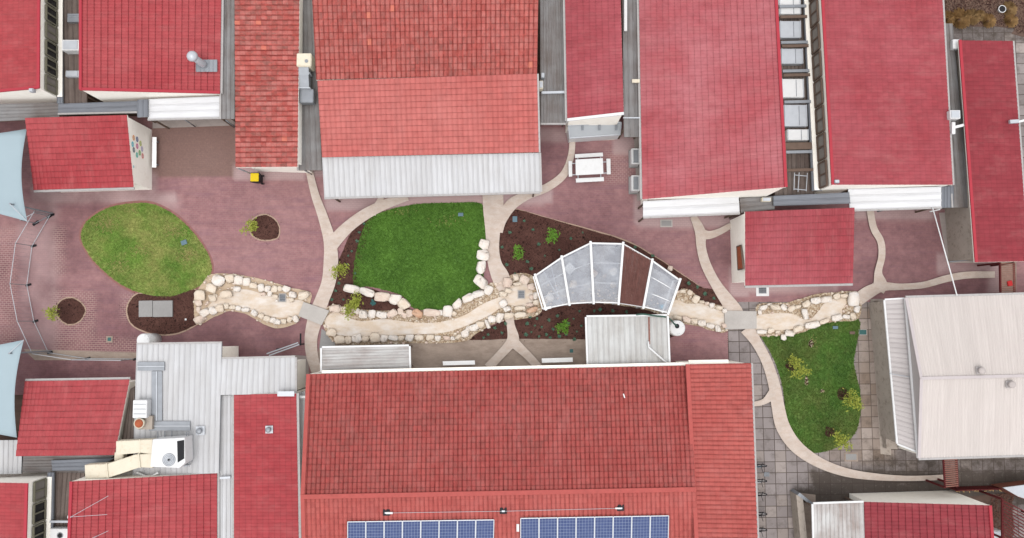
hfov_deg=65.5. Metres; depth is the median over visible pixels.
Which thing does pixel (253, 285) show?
creek stone
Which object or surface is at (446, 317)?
gravel
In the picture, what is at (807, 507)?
concrete slab
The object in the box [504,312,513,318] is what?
creek stone
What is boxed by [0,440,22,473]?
carport roof
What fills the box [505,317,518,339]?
path
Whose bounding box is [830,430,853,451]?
young tree
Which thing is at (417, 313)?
creek stone
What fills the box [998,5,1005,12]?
plant pot
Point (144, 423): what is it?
roof vent
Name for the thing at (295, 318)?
creek stone
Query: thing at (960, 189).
walkway roof
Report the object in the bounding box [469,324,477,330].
creek stone
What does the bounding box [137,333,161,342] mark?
water tank
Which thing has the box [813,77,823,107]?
window
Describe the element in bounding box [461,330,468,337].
creek stone
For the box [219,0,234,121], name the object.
walkway roof
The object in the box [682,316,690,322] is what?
creek stone
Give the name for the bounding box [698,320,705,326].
creek stone
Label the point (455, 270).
lawn ground
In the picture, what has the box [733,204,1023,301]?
paving
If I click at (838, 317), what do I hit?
creek stone
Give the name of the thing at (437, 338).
creek stone
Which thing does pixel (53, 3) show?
window
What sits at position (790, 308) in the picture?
creek stone
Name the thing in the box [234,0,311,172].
tiled wing
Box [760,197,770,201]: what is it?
roof box
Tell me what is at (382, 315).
creek stone
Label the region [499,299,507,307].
creek stone
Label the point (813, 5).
window
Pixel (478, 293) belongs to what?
creek stone
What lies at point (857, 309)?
creek stone
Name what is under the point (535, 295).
creek stone
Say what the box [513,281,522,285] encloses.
creek stone
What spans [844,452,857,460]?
access cover
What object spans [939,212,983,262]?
concrete slab
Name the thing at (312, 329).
path
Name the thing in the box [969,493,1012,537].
garden soil
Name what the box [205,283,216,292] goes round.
creek stone
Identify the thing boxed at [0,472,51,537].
classroom block
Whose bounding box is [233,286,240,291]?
creek stone
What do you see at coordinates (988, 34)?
pavement
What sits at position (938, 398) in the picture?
hip roof building
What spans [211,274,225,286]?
creek stone
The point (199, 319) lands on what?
creek stone
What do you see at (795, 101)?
roof beam
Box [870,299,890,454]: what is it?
concrete slab
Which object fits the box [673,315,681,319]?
creek stone
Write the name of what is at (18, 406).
ground
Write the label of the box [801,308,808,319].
creek stone
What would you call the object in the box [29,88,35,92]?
roof box
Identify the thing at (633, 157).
air conditioner
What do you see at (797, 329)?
creek stone
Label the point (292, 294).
creek stone
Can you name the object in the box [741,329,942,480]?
path
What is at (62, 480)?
walkway roof
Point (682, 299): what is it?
packing stones
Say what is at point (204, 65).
roof flue
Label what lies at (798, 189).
tubular stand
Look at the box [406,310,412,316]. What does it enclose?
creek stone
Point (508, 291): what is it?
creek stone
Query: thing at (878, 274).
path
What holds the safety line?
on the solar hall
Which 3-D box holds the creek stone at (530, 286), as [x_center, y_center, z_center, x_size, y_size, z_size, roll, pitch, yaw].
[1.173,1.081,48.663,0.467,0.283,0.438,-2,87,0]
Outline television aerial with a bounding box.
[70,496,107,517]
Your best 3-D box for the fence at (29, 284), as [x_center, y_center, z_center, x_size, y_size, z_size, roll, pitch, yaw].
[-27.480,2.137,47.864,4.593,1.800,10.582,-32,87,-2]
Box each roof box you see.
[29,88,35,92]
[65,71,78,77]
[67,14,78,23]
[539,81,542,90]
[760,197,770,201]
[993,527,1000,537]
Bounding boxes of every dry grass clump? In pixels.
[945,10,954,24]
[949,7,971,28]
[965,8,980,25]
[976,9,985,20]
[982,13,996,28]
[1002,1,1017,15]
[1004,13,1018,27]
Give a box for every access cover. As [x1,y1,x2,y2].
[106,336,112,341]
[568,347,574,354]
[660,219,672,226]
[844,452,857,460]
[859,329,866,334]
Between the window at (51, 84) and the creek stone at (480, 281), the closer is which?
the window at (51, 84)
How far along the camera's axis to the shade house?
46.19 m
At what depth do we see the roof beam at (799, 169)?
46.13 m
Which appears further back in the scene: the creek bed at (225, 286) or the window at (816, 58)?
the creek bed at (225, 286)
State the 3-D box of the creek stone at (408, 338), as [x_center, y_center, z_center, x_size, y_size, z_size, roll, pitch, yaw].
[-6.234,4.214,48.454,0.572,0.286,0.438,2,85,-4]
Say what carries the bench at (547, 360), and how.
on the concrete apron
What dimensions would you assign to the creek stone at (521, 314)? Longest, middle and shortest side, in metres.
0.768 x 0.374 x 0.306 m
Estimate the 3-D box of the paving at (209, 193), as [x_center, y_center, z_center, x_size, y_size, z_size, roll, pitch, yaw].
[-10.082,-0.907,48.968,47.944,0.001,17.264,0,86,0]
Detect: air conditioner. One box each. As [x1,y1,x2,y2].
[50,527,67,537]
[62,40,78,53]
[133,399,150,417]
[628,148,638,167]
[628,175,639,193]
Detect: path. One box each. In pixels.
[305,320,320,372]
[306,171,337,308]
[325,197,408,250]
[368,198,383,215]
[482,195,509,290]
[485,335,512,366]
[497,142,574,232]
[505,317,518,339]
[506,335,540,365]
[690,216,742,310]
[700,223,730,238]
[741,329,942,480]
[754,386,780,405]
[858,271,994,304]
[867,211,886,293]
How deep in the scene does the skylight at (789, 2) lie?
46.95 m
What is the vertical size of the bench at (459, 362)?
0.430 m
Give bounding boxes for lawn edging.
[79,200,213,293]
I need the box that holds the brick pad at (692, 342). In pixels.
[669,324,728,362]
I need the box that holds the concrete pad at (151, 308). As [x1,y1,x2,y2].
[139,300,172,316]
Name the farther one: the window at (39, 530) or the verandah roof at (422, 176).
the verandah roof at (422, 176)
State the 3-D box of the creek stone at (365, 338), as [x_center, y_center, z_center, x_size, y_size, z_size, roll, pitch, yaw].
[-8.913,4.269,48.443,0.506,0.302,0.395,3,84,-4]
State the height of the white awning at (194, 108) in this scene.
2.730 m
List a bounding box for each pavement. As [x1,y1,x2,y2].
[728,302,1023,537]
[942,27,1023,208]
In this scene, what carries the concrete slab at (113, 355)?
on the paving at (209, 193)
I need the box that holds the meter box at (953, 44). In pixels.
[950,39,958,50]
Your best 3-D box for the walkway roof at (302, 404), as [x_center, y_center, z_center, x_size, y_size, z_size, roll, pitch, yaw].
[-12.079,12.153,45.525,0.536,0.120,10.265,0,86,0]
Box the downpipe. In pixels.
[647,341,667,362]
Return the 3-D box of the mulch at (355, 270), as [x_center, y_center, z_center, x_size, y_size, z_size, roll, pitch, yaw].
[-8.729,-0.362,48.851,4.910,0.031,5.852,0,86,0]
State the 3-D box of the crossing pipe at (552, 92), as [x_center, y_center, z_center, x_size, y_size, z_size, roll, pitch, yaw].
[2.429,-10.368,46.740,1.369,0.120,0.140,-1,86,0]
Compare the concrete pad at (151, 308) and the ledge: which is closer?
the ledge
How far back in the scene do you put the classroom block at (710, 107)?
45.06 m
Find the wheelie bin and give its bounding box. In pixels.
[250,173,263,184]
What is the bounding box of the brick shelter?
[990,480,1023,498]
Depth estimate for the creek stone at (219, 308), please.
48.45 m
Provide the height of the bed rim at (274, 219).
0.010 m
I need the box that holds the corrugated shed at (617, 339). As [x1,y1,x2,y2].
[585,314,670,363]
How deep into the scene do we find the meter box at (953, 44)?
46.79 m
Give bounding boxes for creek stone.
[193,315,204,323]
[194,289,205,300]
[194,300,202,306]
[200,308,208,316]
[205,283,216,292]
[208,294,216,301]
[208,306,217,314]
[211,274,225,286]
[215,304,224,311]
[220,290,231,298]
[223,303,228,308]
[225,275,233,283]
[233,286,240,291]
[234,275,242,284]
[241,307,249,311]
[242,278,250,285]
[249,282,256,288]
[250,310,257,316]
[257,283,263,291]
[263,315,269,321]
[264,286,270,291]
[269,317,275,322]
[271,285,277,291]
[282,285,290,291]
[287,316,291,322]
[289,291,296,297]
[292,315,298,322]
[298,291,308,299]
[326,328,336,335]
[329,305,340,312]
[334,335,344,343]
[343,284,359,293]
[345,336,351,343]
[351,333,361,342]
[359,287,374,296]
[359,310,367,317]
[361,336,369,341]
[368,310,375,317]
[370,332,379,342]
[374,292,389,301]
[376,312,386,318]
[380,335,387,341]
[387,308,397,317]
[388,294,401,304]
[388,335,397,340]
[397,297,410,310]
[398,335,404,340]
[405,335,413,341]
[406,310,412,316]
[412,309,422,318]
[415,335,423,340]
[423,309,439,316]
[426,334,433,340]
[434,335,440,340]
[442,305,452,316]
[452,299,461,309]
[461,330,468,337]
[462,293,473,302]
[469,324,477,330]
[473,290,483,297]
[474,274,487,288]
[476,250,488,260]
[476,261,485,273]
[476,321,484,328]
[478,239,489,249]
[484,285,493,294]
[485,319,489,328]
[488,315,495,322]
[495,313,503,322]
[499,291,506,296]
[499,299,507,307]
[503,277,512,287]
[503,305,510,311]
[504,288,512,293]
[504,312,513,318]
[513,274,518,280]
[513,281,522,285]
[514,311,525,317]
[515,306,525,309]
[518,274,529,284]
[527,283,534,289]
[527,306,537,312]
[533,292,537,298]
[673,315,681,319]
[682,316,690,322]
[690,318,697,323]
[691,294,699,303]
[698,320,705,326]
[706,323,714,328]
[715,305,722,310]
[715,325,720,331]
[757,329,766,333]
[759,305,767,309]
[767,328,773,333]
[769,304,780,309]
[780,303,786,310]
[785,330,794,335]
[787,305,795,311]
[793,326,802,332]
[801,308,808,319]
[802,300,810,306]
[805,320,819,328]
[810,297,820,303]
[819,318,829,323]
[820,296,831,302]
[831,314,841,320]
[833,293,840,299]
[840,294,847,298]
[842,314,849,318]
[847,291,859,305]
[850,312,856,319]
[854,306,860,312]
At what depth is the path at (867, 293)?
48.72 m
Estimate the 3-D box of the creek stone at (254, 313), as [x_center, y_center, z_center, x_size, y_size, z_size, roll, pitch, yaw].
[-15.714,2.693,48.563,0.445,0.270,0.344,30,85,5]
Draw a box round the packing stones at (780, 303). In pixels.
[756,291,861,336]
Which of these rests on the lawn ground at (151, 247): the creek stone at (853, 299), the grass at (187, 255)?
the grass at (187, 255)
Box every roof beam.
[779,4,806,7]
[780,15,806,18]
[781,40,807,43]
[781,44,808,47]
[782,69,809,72]
[783,73,809,76]
[784,100,810,103]
[785,142,811,149]
[786,150,812,153]
[787,168,812,171]
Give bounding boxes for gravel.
[323,273,542,344]
[535,286,726,332]
[756,292,861,336]
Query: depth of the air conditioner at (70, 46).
46.35 m
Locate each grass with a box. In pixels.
[95,213,118,232]
[163,223,186,237]
[177,247,197,264]
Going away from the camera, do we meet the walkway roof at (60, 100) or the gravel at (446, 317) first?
the walkway roof at (60, 100)
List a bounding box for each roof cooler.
[85,431,192,478]
[297,53,315,104]
[947,110,959,121]
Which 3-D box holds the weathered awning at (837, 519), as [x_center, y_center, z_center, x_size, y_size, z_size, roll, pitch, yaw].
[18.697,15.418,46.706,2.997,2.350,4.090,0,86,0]
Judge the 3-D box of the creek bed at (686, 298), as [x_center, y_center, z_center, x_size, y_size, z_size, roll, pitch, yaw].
[7.307,1.963,48.732,12.174,0.030,2.389,8,86,1]
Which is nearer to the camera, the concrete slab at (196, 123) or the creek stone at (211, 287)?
the creek stone at (211, 287)
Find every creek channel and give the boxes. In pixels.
[207,289,303,317]
[325,284,532,335]
[665,300,723,325]
[757,298,845,330]
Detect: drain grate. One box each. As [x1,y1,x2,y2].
[279,293,285,301]
[518,290,524,298]
[756,287,768,295]
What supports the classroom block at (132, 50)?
on the ground at (18, 406)
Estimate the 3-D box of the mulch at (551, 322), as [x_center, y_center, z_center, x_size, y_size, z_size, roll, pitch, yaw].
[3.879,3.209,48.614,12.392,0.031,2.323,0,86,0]
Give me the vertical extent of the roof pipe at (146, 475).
0.199 m
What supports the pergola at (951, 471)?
on the pavement at (787, 469)
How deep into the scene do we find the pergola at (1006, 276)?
46.57 m
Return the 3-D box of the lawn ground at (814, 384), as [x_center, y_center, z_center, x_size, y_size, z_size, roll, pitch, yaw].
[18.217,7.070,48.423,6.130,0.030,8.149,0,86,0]
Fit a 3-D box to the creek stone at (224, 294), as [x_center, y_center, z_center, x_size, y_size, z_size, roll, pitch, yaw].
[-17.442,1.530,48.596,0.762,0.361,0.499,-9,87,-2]
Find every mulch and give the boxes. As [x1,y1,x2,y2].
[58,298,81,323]
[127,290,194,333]
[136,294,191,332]
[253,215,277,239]
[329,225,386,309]
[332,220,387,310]
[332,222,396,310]
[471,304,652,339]
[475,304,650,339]
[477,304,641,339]
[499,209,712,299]
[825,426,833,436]
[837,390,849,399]
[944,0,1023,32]
[944,0,1023,33]
[991,493,1014,537]
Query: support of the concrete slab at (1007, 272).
on the paving at (914, 253)
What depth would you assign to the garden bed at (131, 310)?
48.68 m
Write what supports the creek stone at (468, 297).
on the creek bed at (462, 309)
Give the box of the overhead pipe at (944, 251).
[932,208,956,295]
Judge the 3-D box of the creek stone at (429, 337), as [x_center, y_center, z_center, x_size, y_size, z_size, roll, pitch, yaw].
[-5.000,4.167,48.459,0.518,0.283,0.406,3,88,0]
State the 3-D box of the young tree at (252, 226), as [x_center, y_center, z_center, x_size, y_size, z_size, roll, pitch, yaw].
[-15.725,-2.545,48.206,0.996,1.680,1.386,35,87,2]
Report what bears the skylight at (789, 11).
on the walkway roof at (797, 160)
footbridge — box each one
[298,302,328,324]
[724,311,756,328]
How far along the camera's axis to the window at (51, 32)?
46.28 m
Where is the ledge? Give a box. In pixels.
[803,0,822,190]
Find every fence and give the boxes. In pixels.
[9,211,135,360]
[21,212,51,225]
[947,485,1002,490]
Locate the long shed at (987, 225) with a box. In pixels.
[945,40,1023,261]
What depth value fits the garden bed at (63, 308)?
48.69 m
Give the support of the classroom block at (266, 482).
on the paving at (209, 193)
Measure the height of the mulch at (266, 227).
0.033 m
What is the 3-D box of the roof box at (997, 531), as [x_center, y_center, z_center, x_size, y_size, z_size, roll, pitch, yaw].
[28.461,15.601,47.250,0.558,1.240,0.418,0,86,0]
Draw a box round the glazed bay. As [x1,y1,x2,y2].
[566,122,621,142]
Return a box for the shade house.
[533,241,680,314]
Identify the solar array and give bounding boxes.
[347,519,493,537]
[520,515,668,537]
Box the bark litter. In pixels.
[55,206,717,341]
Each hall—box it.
[300,360,758,537]
[312,0,540,156]
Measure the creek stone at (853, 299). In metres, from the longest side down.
0.914 x 0.688 x 0.446 m
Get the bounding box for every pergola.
[926,459,958,487]
[977,262,1015,293]
[978,490,1023,537]
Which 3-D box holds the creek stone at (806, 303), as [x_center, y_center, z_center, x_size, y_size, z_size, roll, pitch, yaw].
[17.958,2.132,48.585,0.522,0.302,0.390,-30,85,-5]
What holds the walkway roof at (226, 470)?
on the ground at (18, 406)
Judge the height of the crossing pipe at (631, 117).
0.080 m
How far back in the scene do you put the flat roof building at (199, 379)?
45.35 m
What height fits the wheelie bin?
1.034 m
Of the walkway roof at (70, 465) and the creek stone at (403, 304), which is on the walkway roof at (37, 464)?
the walkway roof at (70, 465)
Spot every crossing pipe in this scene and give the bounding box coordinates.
[50,520,67,522]
[220,476,230,478]
[542,91,563,93]
[623,117,639,118]
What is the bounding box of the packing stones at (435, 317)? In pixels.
[323,281,539,344]
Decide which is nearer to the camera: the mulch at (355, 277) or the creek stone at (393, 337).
the creek stone at (393, 337)
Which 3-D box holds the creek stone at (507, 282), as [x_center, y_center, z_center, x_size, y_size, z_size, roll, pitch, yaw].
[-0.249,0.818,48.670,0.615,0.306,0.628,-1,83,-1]
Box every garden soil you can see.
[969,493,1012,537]
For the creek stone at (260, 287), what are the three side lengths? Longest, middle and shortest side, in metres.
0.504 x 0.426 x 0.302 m
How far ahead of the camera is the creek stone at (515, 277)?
48.60 m
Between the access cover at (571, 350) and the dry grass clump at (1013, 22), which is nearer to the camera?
the access cover at (571, 350)
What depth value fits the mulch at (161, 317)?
48.64 m
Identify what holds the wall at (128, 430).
attached to the brick hut at (71, 416)
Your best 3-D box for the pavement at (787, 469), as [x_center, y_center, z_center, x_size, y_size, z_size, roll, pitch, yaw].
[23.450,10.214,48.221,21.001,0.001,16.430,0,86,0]
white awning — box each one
[148,96,234,128]
[638,197,739,221]
[842,187,941,212]
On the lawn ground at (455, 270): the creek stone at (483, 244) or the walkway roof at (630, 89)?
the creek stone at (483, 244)
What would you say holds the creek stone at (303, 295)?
on the creek bed at (225, 286)
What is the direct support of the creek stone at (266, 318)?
on the creek bed at (225, 286)
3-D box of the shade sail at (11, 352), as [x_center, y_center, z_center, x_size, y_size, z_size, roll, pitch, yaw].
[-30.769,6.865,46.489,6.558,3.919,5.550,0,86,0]
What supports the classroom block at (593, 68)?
on the paving at (209, 193)
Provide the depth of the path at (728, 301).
48.77 m
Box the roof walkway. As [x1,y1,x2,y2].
[137,362,189,430]
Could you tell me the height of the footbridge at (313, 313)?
0.120 m
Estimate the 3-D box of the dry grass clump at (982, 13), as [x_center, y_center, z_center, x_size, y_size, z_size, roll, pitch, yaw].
[29.348,-15.893,49.790,0.807,0.285,0.829,-22,86,-1]
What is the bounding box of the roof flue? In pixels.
[187,51,216,71]
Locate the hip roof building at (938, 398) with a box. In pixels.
[869,292,1023,459]
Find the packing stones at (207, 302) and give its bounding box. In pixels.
[193,273,310,327]
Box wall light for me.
[1008,119,1023,123]
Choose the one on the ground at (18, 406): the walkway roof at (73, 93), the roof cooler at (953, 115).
the walkway roof at (73, 93)
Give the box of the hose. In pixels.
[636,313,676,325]
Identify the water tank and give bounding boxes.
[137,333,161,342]
[669,320,684,335]
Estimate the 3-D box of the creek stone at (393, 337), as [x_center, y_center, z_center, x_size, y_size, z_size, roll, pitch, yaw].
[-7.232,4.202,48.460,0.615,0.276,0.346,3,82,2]
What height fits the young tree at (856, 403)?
1.952 m
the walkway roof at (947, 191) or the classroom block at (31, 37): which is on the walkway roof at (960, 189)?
the walkway roof at (947, 191)
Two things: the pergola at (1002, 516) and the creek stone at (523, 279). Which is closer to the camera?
the pergola at (1002, 516)
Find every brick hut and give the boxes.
[16,377,135,455]
[25,115,151,192]
[730,208,854,287]
[849,490,993,537]
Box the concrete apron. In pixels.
[318,339,585,367]
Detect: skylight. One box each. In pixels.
[778,0,800,6]
[778,8,800,15]
[779,21,800,39]
[780,48,802,65]
[782,79,803,98]
[783,105,807,127]
[785,129,808,141]
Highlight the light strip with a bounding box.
[624,0,626,30]
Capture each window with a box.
[32,500,46,524]
[32,521,45,537]
[33,478,46,502]
[45,0,57,9]
[45,4,57,26]
[45,21,57,43]
[45,39,57,60]
[45,56,57,77]
[45,74,57,94]
[809,0,818,28]
[810,23,820,54]
[812,50,821,81]
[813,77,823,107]
[814,105,824,134]
[816,132,826,161]
[817,160,827,188]
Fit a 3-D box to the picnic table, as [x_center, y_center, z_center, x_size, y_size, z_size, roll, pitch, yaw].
[4.766,-6.231,48.935,2.588,0.730,1.862,0,86,0]
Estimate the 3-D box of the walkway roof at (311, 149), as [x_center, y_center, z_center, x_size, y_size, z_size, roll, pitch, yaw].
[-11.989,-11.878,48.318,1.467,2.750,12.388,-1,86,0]
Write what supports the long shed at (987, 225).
on the pavement at (988, 34)
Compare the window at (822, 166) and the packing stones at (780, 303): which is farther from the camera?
the packing stones at (780, 303)
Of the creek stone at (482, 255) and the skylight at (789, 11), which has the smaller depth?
the skylight at (789, 11)
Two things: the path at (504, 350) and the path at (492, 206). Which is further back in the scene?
the path at (492, 206)
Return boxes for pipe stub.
[632,79,639,82]
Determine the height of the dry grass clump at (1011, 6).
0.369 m
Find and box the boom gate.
[267,333,303,355]
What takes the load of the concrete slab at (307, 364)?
on the paving at (209, 193)
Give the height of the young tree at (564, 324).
1.028 m
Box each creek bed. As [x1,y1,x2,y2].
[194,273,311,327]
[323,273,541,344]
[533,288,725,332]
[755,291,860,336]
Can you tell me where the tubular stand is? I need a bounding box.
[794,173,807,190]
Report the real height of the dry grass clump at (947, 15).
0.400 m
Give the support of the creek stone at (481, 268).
on the lawn ground at (455, 270)
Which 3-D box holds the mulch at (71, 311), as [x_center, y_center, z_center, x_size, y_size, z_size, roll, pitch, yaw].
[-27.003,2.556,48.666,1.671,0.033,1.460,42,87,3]
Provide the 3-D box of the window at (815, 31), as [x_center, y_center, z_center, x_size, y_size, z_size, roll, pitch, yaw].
[17.639,-13.355,46.252,0.105,1.170,1.510,-2,86,0]
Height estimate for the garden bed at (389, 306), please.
0.030 m
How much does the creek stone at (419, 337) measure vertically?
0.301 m
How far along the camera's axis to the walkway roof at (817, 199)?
46.24 m
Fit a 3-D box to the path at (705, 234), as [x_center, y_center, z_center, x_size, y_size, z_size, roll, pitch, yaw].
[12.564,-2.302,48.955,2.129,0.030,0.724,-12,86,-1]
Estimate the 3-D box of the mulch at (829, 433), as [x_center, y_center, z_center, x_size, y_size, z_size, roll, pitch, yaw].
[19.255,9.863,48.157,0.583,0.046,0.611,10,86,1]
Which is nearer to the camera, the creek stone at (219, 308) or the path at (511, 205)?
the creek stone at (219, 308)
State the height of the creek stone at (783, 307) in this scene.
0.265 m
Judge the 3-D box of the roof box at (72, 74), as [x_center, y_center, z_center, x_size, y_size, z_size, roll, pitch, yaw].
[-25.819,-11.464,46.843,0.806,0.340,0.369,0,86,0]
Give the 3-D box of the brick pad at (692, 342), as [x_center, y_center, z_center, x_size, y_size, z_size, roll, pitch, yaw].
[11.373,4.816,48.587,3.726,0.030,2.974,0,86,0]
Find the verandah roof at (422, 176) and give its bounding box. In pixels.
[322,153,541,202]
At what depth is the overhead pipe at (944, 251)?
46.00 m
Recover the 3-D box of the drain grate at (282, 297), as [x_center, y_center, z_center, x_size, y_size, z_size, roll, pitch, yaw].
[-14.047,1.764,48.687,0.464,0.066,0.536,0,86,0]
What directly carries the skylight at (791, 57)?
on the walkway roof at (797, 160)
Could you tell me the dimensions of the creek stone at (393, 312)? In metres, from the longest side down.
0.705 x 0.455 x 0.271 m
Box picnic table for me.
[568,153,610,182]
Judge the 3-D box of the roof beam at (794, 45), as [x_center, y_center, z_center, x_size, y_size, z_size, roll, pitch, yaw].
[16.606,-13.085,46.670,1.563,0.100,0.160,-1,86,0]
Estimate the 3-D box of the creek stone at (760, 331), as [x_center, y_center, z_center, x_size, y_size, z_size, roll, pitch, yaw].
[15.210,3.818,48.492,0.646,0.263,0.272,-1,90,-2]
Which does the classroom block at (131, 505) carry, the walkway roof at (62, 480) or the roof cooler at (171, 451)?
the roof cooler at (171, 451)
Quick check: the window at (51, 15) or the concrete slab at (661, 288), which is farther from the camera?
the concrete slab at (661, 288)
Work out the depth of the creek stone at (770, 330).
48.43 m
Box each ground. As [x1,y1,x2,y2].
[0,0,773,461]
[81,203,211,295]
[353,202,485,309]
[761,320,860,452]
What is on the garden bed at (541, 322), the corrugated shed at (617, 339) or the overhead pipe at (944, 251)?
the corrugated shed at (617, 339)
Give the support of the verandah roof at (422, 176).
on the paving at (209, 193)
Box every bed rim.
[56,297,85,325]
[126,289,196,335]
[249,214,279,240]
[516,209,700,286]
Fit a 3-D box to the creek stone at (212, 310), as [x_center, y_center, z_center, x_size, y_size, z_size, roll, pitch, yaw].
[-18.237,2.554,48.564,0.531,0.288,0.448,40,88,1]
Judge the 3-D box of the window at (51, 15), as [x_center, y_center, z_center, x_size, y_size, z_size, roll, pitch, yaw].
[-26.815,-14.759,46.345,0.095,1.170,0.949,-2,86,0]
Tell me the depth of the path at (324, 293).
48.89 m
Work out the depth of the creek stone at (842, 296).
48.55 m
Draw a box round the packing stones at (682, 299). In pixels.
[538,284,727,331]
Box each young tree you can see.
[43,306,61,320]
[239,216,257,234]
[329,262,349,280]
[340,291,363,320]
[513,244,524,259]
[544,228,559,243]
[555,318,570,334]
[785,353,812,378]
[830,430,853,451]
[841,388,864,411]
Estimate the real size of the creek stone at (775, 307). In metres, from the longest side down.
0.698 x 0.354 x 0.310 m
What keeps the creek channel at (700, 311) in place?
on the creek bed at (686, 298)
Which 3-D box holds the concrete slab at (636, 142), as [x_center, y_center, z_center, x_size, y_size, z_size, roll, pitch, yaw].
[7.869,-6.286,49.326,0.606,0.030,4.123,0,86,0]
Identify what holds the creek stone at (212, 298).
on the creek bed at (225, 286)
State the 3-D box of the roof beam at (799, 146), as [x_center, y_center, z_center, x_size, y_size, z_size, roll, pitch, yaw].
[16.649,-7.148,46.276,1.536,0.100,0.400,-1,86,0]
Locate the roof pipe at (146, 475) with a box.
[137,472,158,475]
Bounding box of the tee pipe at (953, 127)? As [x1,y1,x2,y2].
[951,122,963,134]
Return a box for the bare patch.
[837,387,847,399]
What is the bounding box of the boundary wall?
[790,489,812,537]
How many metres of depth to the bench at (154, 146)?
48.95 m
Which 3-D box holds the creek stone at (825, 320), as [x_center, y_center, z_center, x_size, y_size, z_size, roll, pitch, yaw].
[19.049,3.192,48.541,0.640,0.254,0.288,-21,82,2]
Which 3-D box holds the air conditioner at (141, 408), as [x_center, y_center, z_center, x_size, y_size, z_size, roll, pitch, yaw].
[-20.876,7.876,44.914,0.792,0.624,0.989,0,86,0]
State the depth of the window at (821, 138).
45.84 m
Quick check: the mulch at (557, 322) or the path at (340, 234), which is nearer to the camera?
the mulch at (557, 322)
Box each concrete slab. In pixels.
[24,349,135,359]
[153,119,234,127]
[291,355,308,388]
[319,329,334,348]
[539,246,675,310]
[634,137,640,200]
[801,493,815,537]
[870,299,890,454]
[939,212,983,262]
[1000,262,1015,291]
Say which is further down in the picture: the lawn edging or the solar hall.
the solar hall
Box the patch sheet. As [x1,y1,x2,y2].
[277,391,294,395]
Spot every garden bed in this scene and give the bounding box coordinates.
[57,298,84,323]
[127,290,195,333]
[251,215,278,239]
[329,220,410,310]
[469,303,672,339]
[499,209,721,305]
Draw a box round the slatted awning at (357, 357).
[320,344,412,371]
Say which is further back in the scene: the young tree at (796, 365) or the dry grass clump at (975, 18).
the dry grass clump at (975, 18)
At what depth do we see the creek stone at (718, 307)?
48.50 m
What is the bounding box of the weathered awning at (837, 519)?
[803,496,864,537]
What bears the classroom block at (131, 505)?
on the ground at (18, 406)
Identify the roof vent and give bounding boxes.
[134,415,153,428]
[196,426,204,434]
[265,426,272,432]
[975,367,985,373]
[1006,381,1015,387]
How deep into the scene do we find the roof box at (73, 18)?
46.93 m
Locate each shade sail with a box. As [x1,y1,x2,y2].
[0,129,52,221]
[0,340,51,437]
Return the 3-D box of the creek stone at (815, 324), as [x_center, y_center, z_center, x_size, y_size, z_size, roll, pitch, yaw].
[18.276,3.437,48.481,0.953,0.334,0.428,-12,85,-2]
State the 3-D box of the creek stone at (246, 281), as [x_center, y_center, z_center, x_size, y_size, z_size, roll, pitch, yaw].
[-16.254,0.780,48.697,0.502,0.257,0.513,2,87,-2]
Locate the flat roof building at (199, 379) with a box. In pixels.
[133,342,305,474]
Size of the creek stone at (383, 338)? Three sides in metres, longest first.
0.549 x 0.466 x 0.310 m
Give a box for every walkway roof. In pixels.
[0,103,80,121]
[22,455,113,472]
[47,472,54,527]
[51,458,113,470]
[54,472,84,526]
[56,27,63,103]
[58,101,155,122]
[63,0,97,103]
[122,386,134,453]
[137,99,148,117]
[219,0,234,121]
[220,395,231,537]
[297,0,321,170]
[299,391,304,472]
[540,0,567,126]
[618,0,638,138]
[729,196,774,218]
[773,192,849,205]
[774,0,813,195]
[941,186,953,207]
[946,23,967,207]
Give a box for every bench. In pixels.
[152,137,158,166]
[443,360,474,364]
[542,358,572,362]
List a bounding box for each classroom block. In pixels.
[0,0,62,103]
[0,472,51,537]
[67,470,219,537]
[79,0,223,101]
[232,388,305,537]
[563,0,623,132]
[636,0,787,203]
[804,0,954,193]
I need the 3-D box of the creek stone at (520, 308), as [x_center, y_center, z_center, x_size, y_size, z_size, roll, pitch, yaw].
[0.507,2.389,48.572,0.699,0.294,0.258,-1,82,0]
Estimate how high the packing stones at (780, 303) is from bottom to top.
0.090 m
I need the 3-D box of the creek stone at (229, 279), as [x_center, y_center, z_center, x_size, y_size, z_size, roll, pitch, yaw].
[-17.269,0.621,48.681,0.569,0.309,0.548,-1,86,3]
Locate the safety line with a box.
[383,505,623,515]
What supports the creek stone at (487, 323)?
on the creek bed at (462, 309)
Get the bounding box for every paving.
[0,116,732,394]
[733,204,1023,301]
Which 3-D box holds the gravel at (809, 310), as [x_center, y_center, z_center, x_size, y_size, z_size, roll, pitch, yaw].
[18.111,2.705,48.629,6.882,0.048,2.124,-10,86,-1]
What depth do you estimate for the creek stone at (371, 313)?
48.45 m
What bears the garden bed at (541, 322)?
on the paving at (209, 193)

